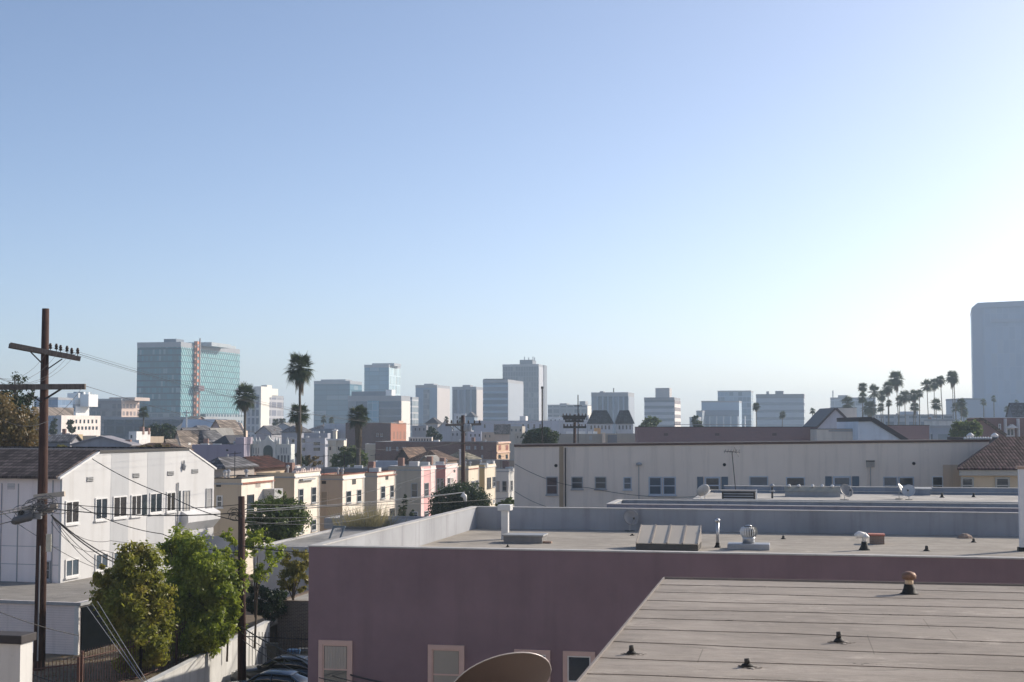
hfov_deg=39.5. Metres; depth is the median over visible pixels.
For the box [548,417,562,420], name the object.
house
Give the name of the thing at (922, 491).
roof hatch
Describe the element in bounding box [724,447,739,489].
antenna
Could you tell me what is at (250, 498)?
window
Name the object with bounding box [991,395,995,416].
palm tree
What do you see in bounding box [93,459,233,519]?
power line
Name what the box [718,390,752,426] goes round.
office tower
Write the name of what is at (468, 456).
house
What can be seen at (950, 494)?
flat roofed building
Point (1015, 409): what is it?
house
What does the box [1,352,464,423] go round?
power line
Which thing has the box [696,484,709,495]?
satellite dish
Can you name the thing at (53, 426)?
broad tree
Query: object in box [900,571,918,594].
mushroom vent
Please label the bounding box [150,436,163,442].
house
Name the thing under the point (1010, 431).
window
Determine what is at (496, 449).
building
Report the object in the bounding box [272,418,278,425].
palm tree
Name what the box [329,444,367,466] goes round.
broad tree
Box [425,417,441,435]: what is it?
house
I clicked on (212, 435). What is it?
house
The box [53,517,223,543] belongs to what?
power line
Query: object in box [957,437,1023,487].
hip roofed house
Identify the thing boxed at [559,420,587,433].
building
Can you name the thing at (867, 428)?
house
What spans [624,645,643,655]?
vent stub
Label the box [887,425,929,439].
building
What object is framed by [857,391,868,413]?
palm tree
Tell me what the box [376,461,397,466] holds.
house
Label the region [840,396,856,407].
palm tree
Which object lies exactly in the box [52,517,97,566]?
power line
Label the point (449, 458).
house
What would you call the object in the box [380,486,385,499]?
window
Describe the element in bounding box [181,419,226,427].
building
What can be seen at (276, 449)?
building
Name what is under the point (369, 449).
house
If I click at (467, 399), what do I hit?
office tower
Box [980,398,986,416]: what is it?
palm tree
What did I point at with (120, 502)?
window
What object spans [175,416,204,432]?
house
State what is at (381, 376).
office tower
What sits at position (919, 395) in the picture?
palm tree
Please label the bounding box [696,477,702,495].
window
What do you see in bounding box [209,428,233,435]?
house
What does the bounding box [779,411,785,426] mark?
palm tree
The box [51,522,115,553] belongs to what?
power line
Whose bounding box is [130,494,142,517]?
window
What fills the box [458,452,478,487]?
apartment house
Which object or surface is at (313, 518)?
power line
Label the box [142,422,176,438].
broad tree
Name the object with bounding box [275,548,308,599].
shrub tree
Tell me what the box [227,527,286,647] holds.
sapling
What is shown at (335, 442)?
house
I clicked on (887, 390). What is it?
palm tree
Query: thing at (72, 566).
window
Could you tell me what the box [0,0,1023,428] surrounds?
sky
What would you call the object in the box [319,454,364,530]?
apartment house
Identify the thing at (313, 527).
window
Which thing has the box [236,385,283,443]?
office tower
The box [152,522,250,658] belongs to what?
ficus tree
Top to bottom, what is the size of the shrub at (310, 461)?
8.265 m
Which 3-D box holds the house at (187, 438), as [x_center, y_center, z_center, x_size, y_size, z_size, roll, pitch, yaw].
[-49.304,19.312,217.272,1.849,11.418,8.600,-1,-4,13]
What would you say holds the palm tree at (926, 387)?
on the ground
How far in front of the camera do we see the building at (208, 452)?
184.50 m
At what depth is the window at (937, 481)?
104.55 m
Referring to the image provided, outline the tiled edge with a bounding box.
[964,437,991,438]
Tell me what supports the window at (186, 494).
in the white building at (79, 475)
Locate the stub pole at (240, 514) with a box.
[227,496,245,680]
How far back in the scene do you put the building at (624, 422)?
384.36 m
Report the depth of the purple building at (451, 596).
46.86 m
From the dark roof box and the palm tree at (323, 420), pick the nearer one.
the dark roof box
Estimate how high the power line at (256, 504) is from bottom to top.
1.986 m
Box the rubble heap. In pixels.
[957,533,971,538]
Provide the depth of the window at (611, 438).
294.28 m
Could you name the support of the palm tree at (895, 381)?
on the ground
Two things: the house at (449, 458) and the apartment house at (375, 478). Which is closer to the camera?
the apartment house at (375, 478)
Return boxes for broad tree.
[48,418,57,433]
[66,419,75,433]
[140,443,169,446]
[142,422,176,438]
[245,490,315,542]
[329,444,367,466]
[426,426,442,440]
[520,426,560,443]
[638,415,661,426]
[692,415,703,426]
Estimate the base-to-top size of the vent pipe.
1.218 m
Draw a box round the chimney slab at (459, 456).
[459,449,460,465]
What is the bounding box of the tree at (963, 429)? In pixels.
[948,418,982,436]
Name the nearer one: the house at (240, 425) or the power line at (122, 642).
the power line at (122, 642)
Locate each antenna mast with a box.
[541,386,542,442]
[574,400,581,442]
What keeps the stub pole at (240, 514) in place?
on the yard at (250, 619)
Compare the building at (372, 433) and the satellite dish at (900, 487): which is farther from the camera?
the building at (372, 433)
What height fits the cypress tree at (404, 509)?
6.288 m
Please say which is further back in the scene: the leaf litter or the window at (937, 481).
the window at (937, 481)
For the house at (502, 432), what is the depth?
349.56 m
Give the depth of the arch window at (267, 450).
230.98 m
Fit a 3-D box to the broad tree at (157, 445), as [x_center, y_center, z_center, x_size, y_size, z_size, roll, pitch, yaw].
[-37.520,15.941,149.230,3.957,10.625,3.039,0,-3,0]
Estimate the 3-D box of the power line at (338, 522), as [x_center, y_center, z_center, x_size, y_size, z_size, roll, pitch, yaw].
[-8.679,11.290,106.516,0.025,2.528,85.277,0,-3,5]
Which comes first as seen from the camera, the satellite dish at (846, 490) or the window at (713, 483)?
the satellite dish at (846, 490)
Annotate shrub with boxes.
[246,583,288,625]
[294,453,307,466]
[304,455,322,466]
[495,497,513,505]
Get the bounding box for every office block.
[104,417,217,439]
[689,417,700,426]
[696,411,704,426]
[701,401,745,426]
[946,398,981,421]
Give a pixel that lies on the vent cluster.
(772, 486)
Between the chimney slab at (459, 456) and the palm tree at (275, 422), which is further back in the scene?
the palm tree at (275, 422)
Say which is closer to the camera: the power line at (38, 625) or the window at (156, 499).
the power line at (38, 625)
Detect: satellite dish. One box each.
[454,652,550,681]
[624,509,638,530]
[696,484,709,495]
[840,484,852,499]
[896,483,902,498]
[902,484,914,499]
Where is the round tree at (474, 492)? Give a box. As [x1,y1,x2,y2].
[426,478,491,515]
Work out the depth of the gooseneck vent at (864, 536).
58.15 m
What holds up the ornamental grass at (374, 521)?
on the long garage at (301, 543)
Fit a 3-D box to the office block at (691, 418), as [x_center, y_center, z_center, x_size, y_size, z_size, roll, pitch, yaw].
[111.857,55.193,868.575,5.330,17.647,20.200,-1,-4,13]
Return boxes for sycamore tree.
[0,371,39,425]
[0,391,49,445]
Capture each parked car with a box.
[230,654,307,681]
[232,668,307,681]
[287,649,300,653]
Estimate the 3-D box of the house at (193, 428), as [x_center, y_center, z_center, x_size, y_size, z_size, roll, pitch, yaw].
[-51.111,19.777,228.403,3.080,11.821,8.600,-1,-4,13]
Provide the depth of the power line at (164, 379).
71.74 m
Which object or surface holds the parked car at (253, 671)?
on the ground
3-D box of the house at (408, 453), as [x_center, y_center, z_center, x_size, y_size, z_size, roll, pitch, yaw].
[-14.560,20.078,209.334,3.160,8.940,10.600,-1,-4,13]
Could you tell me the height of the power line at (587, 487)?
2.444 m
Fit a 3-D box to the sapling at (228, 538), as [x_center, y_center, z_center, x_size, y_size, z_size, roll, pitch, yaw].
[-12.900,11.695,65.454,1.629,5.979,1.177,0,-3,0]
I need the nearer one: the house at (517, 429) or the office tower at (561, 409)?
the house at (517, 429)
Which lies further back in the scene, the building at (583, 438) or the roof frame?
the building at (583, 438)
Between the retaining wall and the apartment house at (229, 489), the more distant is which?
the apartment house at (229, 489)
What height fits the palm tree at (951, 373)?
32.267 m
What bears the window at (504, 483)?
in the apartment house at (504, 481)
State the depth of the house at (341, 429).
344.37 m
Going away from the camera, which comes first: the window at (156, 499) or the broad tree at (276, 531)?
the window at (156, 499)
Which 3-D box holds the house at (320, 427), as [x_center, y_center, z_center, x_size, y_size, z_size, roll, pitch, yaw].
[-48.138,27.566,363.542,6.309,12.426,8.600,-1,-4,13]
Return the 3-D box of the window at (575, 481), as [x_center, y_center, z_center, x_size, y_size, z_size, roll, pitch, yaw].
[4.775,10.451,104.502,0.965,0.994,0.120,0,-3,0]
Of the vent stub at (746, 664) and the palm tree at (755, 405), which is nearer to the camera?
the vent stub at (746, 664)
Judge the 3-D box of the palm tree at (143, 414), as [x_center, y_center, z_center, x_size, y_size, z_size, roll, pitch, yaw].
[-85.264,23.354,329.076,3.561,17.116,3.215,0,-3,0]
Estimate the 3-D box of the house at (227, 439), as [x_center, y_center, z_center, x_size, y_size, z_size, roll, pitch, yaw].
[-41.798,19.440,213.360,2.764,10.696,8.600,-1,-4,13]
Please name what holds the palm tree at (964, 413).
on the ground
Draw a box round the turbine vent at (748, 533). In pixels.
[727,525,769,549]
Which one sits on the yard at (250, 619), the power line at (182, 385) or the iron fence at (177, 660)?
the iron fence at (177, 660)
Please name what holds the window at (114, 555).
in the white building at (79, 475)
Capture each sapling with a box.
[212,531,248,661]
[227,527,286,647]
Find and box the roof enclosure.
[324,515,427,528]
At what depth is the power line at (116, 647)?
54.74 m
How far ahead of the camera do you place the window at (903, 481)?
104.55 m
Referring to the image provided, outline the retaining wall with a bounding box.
[144,620,269,681]
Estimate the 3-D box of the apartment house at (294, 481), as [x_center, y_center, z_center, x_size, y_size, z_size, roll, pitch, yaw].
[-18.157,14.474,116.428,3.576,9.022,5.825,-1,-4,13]
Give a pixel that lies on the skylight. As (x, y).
(670, 537)
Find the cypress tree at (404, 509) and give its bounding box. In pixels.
[399,494,408,515]
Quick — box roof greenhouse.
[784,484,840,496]
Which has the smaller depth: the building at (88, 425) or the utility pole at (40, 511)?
the utility pole at (40, 511)
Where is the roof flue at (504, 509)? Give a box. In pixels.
[498,504,512,539]
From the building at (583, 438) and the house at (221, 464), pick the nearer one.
the house at (221, 464)
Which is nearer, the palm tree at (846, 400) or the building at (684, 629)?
the building at (684, 629)
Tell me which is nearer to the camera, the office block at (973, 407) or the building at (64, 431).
the building at (64, 431)
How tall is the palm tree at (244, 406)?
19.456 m
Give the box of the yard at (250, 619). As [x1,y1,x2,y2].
[32,574,277,681]
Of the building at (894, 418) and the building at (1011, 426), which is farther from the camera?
the building at (894, 418)
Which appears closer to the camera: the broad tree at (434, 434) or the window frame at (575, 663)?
the window frame at (575, 663)
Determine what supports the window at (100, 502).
in the white building at (79, 475)
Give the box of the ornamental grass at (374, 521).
[327,502,412,526]
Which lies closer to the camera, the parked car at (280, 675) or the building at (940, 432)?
the parked car at (280, 675)
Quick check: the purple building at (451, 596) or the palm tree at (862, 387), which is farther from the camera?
the palm tree at (862, 387)
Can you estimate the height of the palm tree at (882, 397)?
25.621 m
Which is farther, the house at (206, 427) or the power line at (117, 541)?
the house at (206, 427)
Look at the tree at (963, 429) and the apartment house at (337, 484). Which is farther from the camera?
the tree at (963, 429)
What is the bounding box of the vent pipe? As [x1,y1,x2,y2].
[714,518,720,547]
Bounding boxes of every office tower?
[89,397,149,435]
[137,338,243,425]
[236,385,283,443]
[314,379,361,426]
[348,390,409,440]
[364,363,400,395]
[410,397,418,436]
[415,384,449,424]
[452,385,482,430]
[483,379,522,420]
[502,357,546,420]
[548,401,590,416]
[591,388,634,432]
[644,388,680,426]
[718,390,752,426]
[756,391,804,426]
[830,390,875,416]
[970,301,1023,416]
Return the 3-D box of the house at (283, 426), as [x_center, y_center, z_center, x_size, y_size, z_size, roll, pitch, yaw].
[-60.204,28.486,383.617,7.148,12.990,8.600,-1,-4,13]
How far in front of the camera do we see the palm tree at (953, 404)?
485.96 m
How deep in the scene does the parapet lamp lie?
70.48 m
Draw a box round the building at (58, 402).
[34,397,72,442]
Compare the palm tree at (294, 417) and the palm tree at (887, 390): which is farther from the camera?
the palm tree at (887, 390)
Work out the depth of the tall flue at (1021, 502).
57.87 m
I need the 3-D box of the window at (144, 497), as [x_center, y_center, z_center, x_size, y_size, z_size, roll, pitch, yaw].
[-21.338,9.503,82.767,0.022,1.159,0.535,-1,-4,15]
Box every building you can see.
[0,446,237,582]
[0,575,167,654]
[33,407,100,435]
[34,397,72,442]
[49,429,82,439]
[67,392,97,415]
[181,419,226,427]
[192,437,252,461]
[251,436,294,462]
[288,436,327,466]
[301,455,393,473]
[308,506,1023,681]
[345,421,405,466]
[375,437,510,460]
[409,437,432,440]
[457,459,513,467]
[474,421,558,432]
[514,439,989,507]
[557,434,601,442]
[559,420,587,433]
[576,577,1023,681]
[587,410,613,433]
[605,433,634,442]
[606,499,1017,511]
[614,410,634,432]
[635,424,816,441]
[692,485,1017,502]
[810,429,852,440]
[838,408,856,416]
[872,411,952,424]
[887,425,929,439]
[924,417,958,424]
[929,425,951,439]
[974,417,1023,436]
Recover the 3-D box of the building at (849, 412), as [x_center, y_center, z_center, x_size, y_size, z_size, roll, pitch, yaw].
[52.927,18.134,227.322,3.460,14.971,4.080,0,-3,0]
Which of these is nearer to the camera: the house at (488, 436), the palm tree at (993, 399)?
the house at (488, 436)
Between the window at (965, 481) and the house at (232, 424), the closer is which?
the window at (965, 481)
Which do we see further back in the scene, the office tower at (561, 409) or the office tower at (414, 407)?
the office tower at (561, 409)
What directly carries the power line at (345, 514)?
attached to the stub pole at (240, 514)
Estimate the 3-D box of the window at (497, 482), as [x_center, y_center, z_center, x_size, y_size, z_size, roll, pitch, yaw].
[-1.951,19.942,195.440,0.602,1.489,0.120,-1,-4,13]
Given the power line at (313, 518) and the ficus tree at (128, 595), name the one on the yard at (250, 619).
the ficus tree at (128, 595)
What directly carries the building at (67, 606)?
on the yard at (250, 619)
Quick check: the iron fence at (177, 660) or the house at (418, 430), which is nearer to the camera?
the iron fence at (177, 660)
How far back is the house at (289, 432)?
320.09 m
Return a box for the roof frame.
[329,526,344,538]
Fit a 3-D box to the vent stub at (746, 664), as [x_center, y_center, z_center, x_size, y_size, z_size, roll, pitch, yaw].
[2.969,4.022,17.805,0.234,0.101,0.323,2,-4,-36]
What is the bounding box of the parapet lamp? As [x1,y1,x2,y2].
[460,493,466,506]
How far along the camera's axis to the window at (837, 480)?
104.55 m
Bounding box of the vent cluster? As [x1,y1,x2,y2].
[769,484,774,497]
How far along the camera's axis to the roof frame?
91.51 m
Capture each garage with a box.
[253,528,373,601]
[277,590,308,655]
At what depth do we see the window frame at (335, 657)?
47.23 m
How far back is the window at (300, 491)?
114.93 m
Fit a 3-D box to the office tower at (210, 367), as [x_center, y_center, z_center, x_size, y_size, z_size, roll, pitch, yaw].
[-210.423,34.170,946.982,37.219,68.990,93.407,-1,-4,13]
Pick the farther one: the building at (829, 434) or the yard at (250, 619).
the building at (829, 434)
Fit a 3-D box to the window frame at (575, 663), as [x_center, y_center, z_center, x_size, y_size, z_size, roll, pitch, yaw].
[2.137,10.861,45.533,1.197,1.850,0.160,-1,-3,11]
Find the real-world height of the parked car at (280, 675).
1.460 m
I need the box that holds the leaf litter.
[32,645,189,681]
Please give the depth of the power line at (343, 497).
88.23 m
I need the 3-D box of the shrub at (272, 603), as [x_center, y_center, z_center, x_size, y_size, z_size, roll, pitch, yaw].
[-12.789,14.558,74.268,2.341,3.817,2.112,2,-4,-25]
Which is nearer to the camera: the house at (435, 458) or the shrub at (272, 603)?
the shrub at (272, 603)
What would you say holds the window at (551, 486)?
in the long building at (671, 470)
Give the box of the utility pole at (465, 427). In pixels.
[444,415,482,482]
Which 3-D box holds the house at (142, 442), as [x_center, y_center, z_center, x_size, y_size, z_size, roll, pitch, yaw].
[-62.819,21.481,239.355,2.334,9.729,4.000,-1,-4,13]
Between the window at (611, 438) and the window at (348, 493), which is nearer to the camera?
the window at (348, 493)
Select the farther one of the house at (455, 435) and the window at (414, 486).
the house at (455, 435)
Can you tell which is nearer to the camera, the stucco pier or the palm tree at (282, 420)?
the stucco pier
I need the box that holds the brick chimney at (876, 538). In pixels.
[868,533,884,543]
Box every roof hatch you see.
[502,533,547,543]
[914,487,931,494]
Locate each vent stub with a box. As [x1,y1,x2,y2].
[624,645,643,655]
[738,658,759,668]
[827,631,855,644]
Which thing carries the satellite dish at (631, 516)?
on the purple building at (451, 596)
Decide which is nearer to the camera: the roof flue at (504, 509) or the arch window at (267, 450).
the roof flue at (504, 509)
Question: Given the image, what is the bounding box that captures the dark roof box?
[720,489,756,498]
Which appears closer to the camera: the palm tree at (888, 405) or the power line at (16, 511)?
the power line at (16, 511)
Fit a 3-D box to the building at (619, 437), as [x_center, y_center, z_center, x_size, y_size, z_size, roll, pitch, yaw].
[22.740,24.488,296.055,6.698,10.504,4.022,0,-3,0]
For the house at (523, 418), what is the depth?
559.33 m
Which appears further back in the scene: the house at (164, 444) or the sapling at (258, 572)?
the house at (164, 444)
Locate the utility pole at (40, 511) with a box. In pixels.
[0,308,85,670]
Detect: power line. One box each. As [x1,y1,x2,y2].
[0,349,446,423]
[0,505,31,511]
[0,506,33,514]
[0,612,78,635]
[1,347,442,423]
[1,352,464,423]
[1,386,448,449]
[2,512,92,566]
[8,352,453,423]
[41,497,510,508]
[51,515,114,559]
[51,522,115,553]
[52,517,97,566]
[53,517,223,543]
[53,518,107,566]
[54,506,237,552]
[55,492,464,515]
[59,523,113,561]
[88,608,141,681]
[92,604,143,681]
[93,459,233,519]
[97,601,147,681]
[241,545,308,552]
[241,626,381,681]
[242,633,356,681]
[242,639,338,681]
[245,461,461,524]
[245,465,450,514]
[245,477,461,517]
[245,488,398,524]
[246,492,462,509]
[515,464,695,496]
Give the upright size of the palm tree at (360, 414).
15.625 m
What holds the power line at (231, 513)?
attached to the utility pole at (40, 511)
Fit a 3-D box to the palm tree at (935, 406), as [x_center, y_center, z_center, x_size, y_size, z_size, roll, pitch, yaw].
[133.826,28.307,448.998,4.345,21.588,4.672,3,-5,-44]
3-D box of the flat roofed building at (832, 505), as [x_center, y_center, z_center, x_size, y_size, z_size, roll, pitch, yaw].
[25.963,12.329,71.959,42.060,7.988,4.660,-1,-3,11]
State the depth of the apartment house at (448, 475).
165.18 m
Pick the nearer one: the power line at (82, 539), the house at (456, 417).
the power line at (82, 539)
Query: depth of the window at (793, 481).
104.55 m
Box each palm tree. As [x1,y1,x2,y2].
[137,406,149,426]
[229,383,260,436]
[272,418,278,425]
[279,418,285,423]
[283,351,314,465]
[285,402,312,464]
[321,415,326,424]
[346,404,371,464]
[752,402,760,426]
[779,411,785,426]
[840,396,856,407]
[857,383,867,416]
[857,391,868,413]
[861,400,877,416]
[867,383,879,417]
[877,389,886,422]
[877,403,883,421]
[880,381,893,424]
[885,400,892,424]
[888,371,904,424]
[894,394,903,420]
[897,389,910,424]
[907,390,918,424]
[909,402,920,424]
[915,389,923,424]
[921,378,932,418]
[929,378,939,418]
[930,397,941,412]
[935,375,947,418]
[945,370,958,418]
[949,373,959,418]
[951,402,959,417]
[956,397,966,421]
[958,407,967,420]
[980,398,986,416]
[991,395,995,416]
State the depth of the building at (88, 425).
411.78 m
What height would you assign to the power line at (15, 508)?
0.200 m
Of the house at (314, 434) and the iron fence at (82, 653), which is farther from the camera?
the house at (314, 434)
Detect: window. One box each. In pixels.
[46,561,50,581]
[64,500,80,525]
[64,558,80,579]
[94,497,108,521]
[94,552,108,571]
[112,495,128,519]
[113,551,122,564]
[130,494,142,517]
[142,494,146,514]
[149,492,163,514]
[165,491,176,513]
[179,491,180,510]
[183,490,189,510]
[206,488,212,508]
[215,495,222,508]
[247,494,253,514]
[263,445,272,456]
[298,488,303,502]
[311,487,316,503]
[311,519,316,531]
[320,491,327,506]
[346,490,351,502]
[356,489,361,502]
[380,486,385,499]
[390,485,394,498]
[410,483,417,497]
[424,482,428,496]
[436,478,439,489]
[440,478,443,489]
[487,477,491,488]
[492,477,494,487]
[496,481,499,491]
[502,481,506,491]
[510,480,512,490]
[545,477,558,495]
[571,477,583,489]
[594,477,606,489]
[608,435,616,442]
[623,477,631,490]
[648,477,662,495]
[663,477,676,495]
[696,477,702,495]
[704,477,719,489]
[721,477,727,488]
[749,476,767,485]
[786,477,804,485]
[825,476,831,485]
[833,476,850,485]
[852,476,858,485]
[883,477,897,486]
[898,477,913,486]
[932,476,942,486]
[961,477,973,486]
[995,477,1009,487]
[1007,428,1014,436]
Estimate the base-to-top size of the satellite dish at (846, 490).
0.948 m
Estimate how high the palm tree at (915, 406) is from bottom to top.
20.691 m
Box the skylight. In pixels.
[636,524,700,550]
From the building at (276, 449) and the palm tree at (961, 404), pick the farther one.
the palm tree at (961, 404)
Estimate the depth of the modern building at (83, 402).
624.55 m
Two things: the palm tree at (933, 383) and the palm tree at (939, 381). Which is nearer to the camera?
the palm tree at (939, 381)
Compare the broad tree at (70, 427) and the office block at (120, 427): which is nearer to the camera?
the broad tree at (70, 427)
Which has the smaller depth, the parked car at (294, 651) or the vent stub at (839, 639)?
the vent stub at (839, 639)
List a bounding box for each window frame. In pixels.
[318,640,352,681]
[428,644,464,681]
[514,649,549,681]
[563,651,594,681]
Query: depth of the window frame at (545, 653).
45.84 m
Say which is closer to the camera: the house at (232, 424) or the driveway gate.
the driveway gate
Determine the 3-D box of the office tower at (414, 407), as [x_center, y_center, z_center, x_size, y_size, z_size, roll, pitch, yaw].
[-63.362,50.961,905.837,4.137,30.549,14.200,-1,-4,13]
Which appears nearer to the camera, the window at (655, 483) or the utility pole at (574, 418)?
the window at (655, 483)
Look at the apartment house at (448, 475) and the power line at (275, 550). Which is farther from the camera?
the apartment house at (448, 475)
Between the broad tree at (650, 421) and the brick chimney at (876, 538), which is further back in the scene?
the broad tree at (650, 421)
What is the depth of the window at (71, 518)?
75.49 m
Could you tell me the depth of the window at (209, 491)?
90.50 m
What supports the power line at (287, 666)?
attached to the purple building at (451, 596)
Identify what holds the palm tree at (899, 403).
on the ground
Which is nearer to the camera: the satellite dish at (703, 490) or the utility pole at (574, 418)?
the satellite dish at (703, 490)
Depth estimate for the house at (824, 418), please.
214.71 m
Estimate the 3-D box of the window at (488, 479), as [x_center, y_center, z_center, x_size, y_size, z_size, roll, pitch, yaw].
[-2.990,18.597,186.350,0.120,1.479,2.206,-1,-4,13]
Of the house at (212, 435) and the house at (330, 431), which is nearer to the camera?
the house at (212, 435)
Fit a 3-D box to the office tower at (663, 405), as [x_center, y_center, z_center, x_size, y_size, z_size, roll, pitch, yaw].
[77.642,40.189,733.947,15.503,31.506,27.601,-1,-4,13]
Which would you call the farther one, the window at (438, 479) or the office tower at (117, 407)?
the office tower at (117, 407)
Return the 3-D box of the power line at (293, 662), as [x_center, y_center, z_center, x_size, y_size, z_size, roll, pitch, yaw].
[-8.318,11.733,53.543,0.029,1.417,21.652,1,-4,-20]
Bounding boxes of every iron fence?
[32,657,79,681]
[80,639,138,681]
[139,619,191,677]
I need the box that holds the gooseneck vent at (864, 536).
[854,531,869,550]
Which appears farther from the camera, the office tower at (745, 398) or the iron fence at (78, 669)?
the office tower at (745, 398)
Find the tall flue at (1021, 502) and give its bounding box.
[1015,466,1023,550]
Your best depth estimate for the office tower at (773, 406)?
862.38 m
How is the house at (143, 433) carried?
on the ground
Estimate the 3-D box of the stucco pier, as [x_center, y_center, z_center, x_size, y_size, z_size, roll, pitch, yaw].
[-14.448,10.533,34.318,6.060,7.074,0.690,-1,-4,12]
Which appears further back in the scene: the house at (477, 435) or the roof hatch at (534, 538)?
the house at (477, 435)
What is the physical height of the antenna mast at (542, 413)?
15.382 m
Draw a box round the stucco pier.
[0,631,36,681]
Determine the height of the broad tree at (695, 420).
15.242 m
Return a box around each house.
[48,434,82,446]
[68,436,141,446]
[83,436,97,439]
[129,427,150,439]
[132,440,149,444]
[136,443,193,450]
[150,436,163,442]
[163,439,178,444]
[174,430,199,448]
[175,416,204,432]
[180,427,205,429]
[194,425,209,429]
[199,430,222,443]
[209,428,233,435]
[209,456,258,475]
[210,420,242,434]
[212,435,252,455]
[213,453,282,573]
[237,422,247,436]
[242,455,284,474]
[254,425,281,443]
[256,463,320,536]
[277,423,294,429]
[280,425,311,443]
[304,431,329,438]
[309,425,323,430]
[312,429,336,438]
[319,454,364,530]
[324,423,345,438]
[325,430,346,466]
[363,454,396,515]
[365,444,374,466]
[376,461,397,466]
[388,456,435,515]
[394,447,425,464]
[405,450,459,464]
[412,425,426,436]
[419,455,438,463]
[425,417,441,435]
[433,458,458,503]
[437,421,453,440]
[450,430,467,440]
[450,451,481,459]
[454,414,465,429]
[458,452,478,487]
[465,412,477,430]
[468,431,481,440]
[478,451,495,505]
[482,432,494,440]
[494,424,510,440]
[496,456,513,506]
[509,426,524,458]
[515,433,525,443]
[520,416,527,420]
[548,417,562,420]
[594,428,600,433]
[602,433,604,442]
[803,408,846,428]
[837,417,907,439]
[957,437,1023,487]
[967,418,1006,436]
[1005,403,1023,416]
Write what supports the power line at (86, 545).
attached to the utility pole at (40, 511)
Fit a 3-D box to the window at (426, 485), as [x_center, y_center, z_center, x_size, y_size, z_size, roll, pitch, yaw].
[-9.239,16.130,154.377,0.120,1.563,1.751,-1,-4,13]
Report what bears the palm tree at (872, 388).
on the ground
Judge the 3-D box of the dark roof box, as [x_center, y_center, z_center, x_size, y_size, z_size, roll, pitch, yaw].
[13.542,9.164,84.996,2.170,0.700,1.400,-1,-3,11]
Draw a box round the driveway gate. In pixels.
[247,632,307,664]
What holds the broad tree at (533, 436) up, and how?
on the ground
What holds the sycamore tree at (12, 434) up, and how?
on the ground
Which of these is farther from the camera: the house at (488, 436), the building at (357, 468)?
the house at (488, 436)
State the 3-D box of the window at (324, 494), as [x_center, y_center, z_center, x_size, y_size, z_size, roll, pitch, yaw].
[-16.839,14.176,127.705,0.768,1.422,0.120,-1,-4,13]
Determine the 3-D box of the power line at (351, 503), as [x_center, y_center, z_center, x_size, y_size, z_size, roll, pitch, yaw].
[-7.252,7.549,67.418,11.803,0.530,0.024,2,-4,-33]
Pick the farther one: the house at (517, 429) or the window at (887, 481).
the house at (517, 429)
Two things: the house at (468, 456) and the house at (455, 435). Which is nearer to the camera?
the house at (468, 456)
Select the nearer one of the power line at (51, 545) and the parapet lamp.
the power line at (51, 545)
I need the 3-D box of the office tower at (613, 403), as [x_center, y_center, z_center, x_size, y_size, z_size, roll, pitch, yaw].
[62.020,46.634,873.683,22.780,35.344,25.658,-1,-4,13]
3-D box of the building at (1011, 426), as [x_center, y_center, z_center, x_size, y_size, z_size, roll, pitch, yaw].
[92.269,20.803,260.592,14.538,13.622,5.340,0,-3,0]
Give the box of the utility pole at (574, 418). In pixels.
[562,413,586,442]
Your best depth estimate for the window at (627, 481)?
104.52 m
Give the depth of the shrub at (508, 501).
148.60 m
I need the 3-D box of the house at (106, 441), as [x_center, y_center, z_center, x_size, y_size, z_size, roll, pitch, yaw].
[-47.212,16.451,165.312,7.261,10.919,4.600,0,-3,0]
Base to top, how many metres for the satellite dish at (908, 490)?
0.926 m
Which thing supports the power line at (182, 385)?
attached to the utility pole at (40, 511)
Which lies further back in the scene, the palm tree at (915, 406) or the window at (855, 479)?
the palm tree at (915, 406)
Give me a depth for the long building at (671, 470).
104.63 m
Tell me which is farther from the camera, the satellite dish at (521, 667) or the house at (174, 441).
the house at (174, 441)
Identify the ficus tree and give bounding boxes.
[84,538,179,675]
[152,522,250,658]
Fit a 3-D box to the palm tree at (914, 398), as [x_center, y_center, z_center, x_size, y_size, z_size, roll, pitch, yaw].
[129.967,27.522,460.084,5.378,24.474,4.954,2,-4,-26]
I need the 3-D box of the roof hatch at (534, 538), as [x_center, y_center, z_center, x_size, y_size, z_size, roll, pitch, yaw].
[0.570,8.594,62.120,1.840,0.370,1.220,-1,-3,11]
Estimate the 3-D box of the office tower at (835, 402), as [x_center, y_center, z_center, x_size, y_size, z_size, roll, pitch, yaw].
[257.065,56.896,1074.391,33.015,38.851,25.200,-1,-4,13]
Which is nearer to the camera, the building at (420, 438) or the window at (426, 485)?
the window at (426, 485)
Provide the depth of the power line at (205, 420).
72.85 m
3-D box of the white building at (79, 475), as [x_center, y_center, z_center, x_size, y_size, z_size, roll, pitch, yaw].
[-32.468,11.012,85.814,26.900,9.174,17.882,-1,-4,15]
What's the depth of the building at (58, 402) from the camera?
600.64 m
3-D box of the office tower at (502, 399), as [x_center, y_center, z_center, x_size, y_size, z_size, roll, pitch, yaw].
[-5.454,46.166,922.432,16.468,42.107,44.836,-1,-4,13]
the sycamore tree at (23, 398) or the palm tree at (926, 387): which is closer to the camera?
the sycamore tree at (23, 398)

